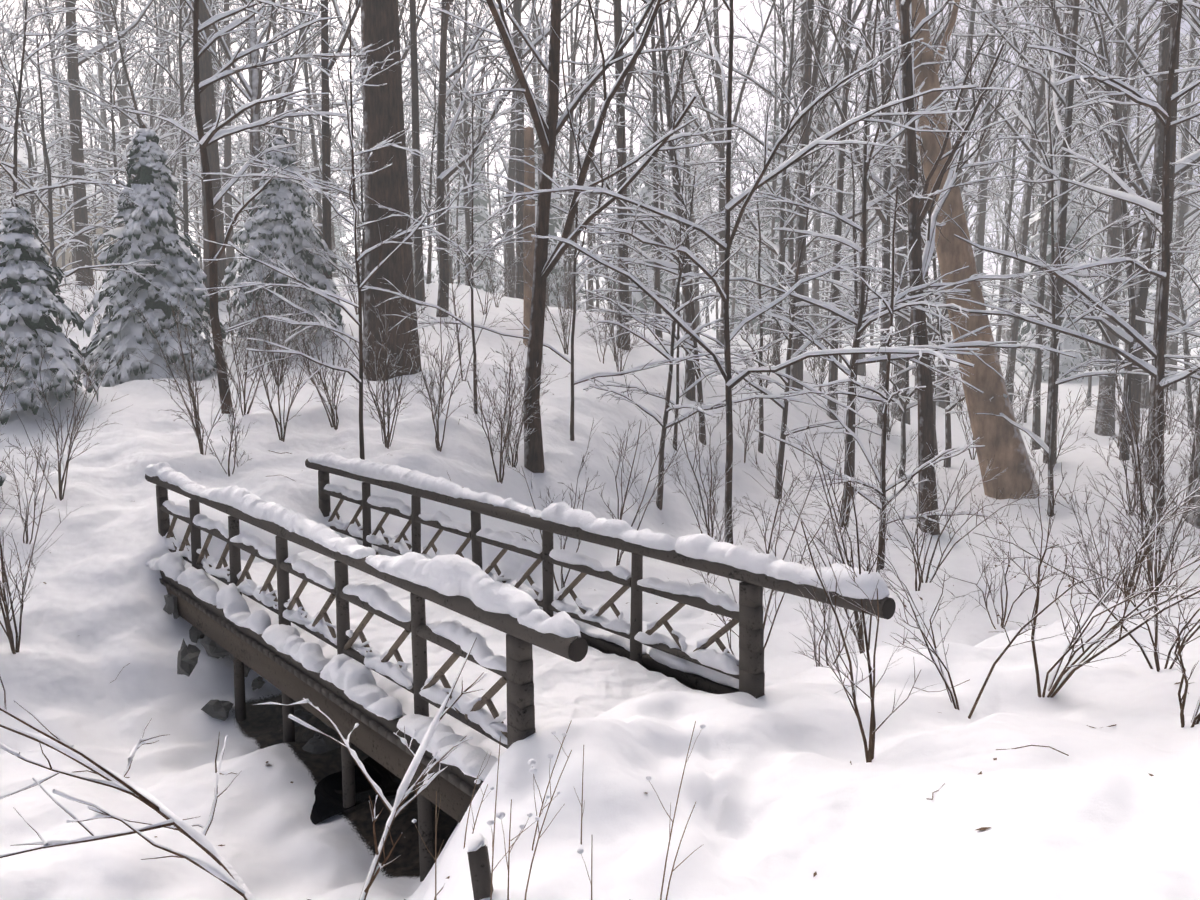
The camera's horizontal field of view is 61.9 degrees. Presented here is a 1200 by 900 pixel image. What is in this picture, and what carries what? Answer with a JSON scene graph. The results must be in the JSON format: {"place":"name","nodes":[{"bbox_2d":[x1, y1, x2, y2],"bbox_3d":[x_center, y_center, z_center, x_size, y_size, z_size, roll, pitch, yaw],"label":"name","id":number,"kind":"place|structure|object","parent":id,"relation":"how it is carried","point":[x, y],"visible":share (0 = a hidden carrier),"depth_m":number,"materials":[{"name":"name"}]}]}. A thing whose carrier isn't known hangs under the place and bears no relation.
{"place":"outdoors","nodes":[
{"label":"outdoors","id":0,"kind":"place"},
{"bbox_2d":[310,757,414,824],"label":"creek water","id":1,"kind":"structure","parent":0,"point":[328,793],"depth_m":9.01,"materials":[{"name":"black liquid"}]},
{"bbox_2d":[466,833,487,851],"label":"snow cap","id":2,"kind":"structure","parent":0,"point":[475,841],"depth_m":4.76,"materials":[{"name":"white snow"}]},
{"bbox_2d":[0,257,1199,899],"bbox_3d":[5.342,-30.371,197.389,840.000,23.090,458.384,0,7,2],"label":"snow ground","id":3,"kind":"structure","parent":0,"point":[782,793],"depth_m":9.84,"materials":[{"name":"white snow"}]},
{"bbox_2d":[4,154,122,270],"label":"house walls","id":4,"kind":"structure","parent":3,"relation":"on","point":[68,254],"depth_m":64.59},
{"bbox_2d":[3,138,116,206],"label":"snowy house roof","id":5,"kind":"structure","parent":4,"relation":"on","point":[21,152],"depth_m":66.24,"materials":[{"name":"white snow"}]},
{"bbox_2d":[57,134,71,169],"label":"house chimney","id":6,"kind":"object","parent":5,"relation":"on","point":[65,152],"visible":0.07,"depth_m":69.70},
{"bbox_2d":[20,201,125,263],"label":"house windows","id":7,"kind":"structure","parent":4,"relation":"in","point":[24,205],"depth_m":64.22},
{"bbox_2d":[0,637,483,899],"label":"bare branches","id":8,"kind":"object","parent":3,"relation":"on","point":[227,866],"visible":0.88,"depth_m":3.35,"materials":[{"name":"brown plant"}]},
{"bbox_2d":[0,674,705,891],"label":"branch snow","id":9,"kind":"structure","parent":8,"relation":"on","point":[216,870],"depth_m":3.49,"materials":[{"name":"white snow"}]},
{"bbox_2d":[163,594,408,808],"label":"rocks","id":10,"kind":"object","parent":3,"relation":"on","point":[187,662],"visible":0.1,"depth_m":10.69,"materials":[{"name":"grey stone"}]},
{"bbox_2d":[467,845,492,899],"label":"bank stake","id":11,"kind":"object","parent":3,"relation":"on","point":[479,866],"visible":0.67,"depth_m":4.77,"materials":[{"name":"grey wood"}]},
{"bbox_2d":[145,459,888,881],"bbox_3d":[-1.947,1.999,10.019,2.590,2.769,9.781,-5,9,-38],"label":"footbridge","id":12,"kind":"object","parent":3,"relation":"on","point":[523,639],"visible":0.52,"depth_m":8.48,"materials":[{"name":"brown wood"}]},
{"bbox_2d":[166,587,472,822],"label":"bridge stringers","id":13,"kind":"object","parent":12,"relation":"attached to","point":[454,802],"visible":0.04,"depth_m":8.39,"materials":[{"name":"brown wood"}]},
{"bbox_2d":[165,499,738,737],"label":"bridge diagonals","id":14,"kind":"object","parent":12,"relation":"attached to","point":[494,689],"visible":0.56,"depth_m":9.08,"materials":[{"name":"brown wood"}]},
{"bbox_2d":[145,452,889,780],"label":"snow on bridge","id":15,"kind":"structure","parent":12,"relation":"on","point":[594,682],"depth_m":8.46,"materials":[{"name":"white snow"}]},
{"bbox_2d":[305,459,895,661],"bbox_3d":[-1.947,0.706,9.867,2.298,0.154,9.800,-5,9,-38],"label":"bridge rail end grain","id":16,"kind":"object","parent":12,"relation":"attached to","point":[578,650],"visible":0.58,"depth_m":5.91},
{"bbox_2d":[415,720,701,899],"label":"weed stalks","id":17,"kind":"object","parent":3,"relation":"on","point":[539,836],"visible":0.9,"depth_m":4.78,"materials":[{"name":"brown plant"}]},
{"bbox_2d":[15,102,1175,373],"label":"hemlock trunks","id":18,"kind":"object","parent":3,"relation":"on","point":[651,120],"depth_m":63.76,"materials":[{"name":"plant"}]},
{"bbox_2d":[0,0,1199,529],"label":"snow on branches","id":19,"kind":"object","parent":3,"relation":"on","point":[1132,196],"visible":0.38,"depth_m":21.06,"materials":[{"name":"white snow"}]},
{"bbox_2d":[0,92,1199,485],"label":"evergreen trees","id":20,"kind":"object","parent":3,"relation":"on","point":[124,332],"visible":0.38,"depth_m":20.64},
{"bbox_2d":[0,0,1199,570],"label":"trees","id":21,"kind":"object","parent":3,"relation":"on","point":[676,88],"depth_m":27.18,"materials":[{"name":"plant"}]},
{"bbox_2d":[0,199,1199,762],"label":"bare shrubs","id":22,"kind":"object","parent":3,"relation":"on","point":[553,394],"visible":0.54,"depth_m":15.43,"materials":[{"name":"brown plant"}]},
{"bbox_2d":[43,395,1179,899],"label":"snow twig and leaf litter","id":23,"kind":"object","parent":3,"relation":"on","point":[657,603],"visible":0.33,"depth_m":6.26,"materials":[{"name":"brown plant"}]},
{"bbox_2d":[523,0,1039,499],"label":"pale trees trunks","id":24,"kind":"object","parent":3,"relation":"on","point":[1003,444],"visible":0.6,"depth_m":22.13,"materials":[{"name":"brown plant"}]},
{"bbox_2d":[0,0,1199,302],"label":"sky","id":25,"kind":"structure","parent":0,"point":[749,11],"materials":[{"name":"white"}]}
]}

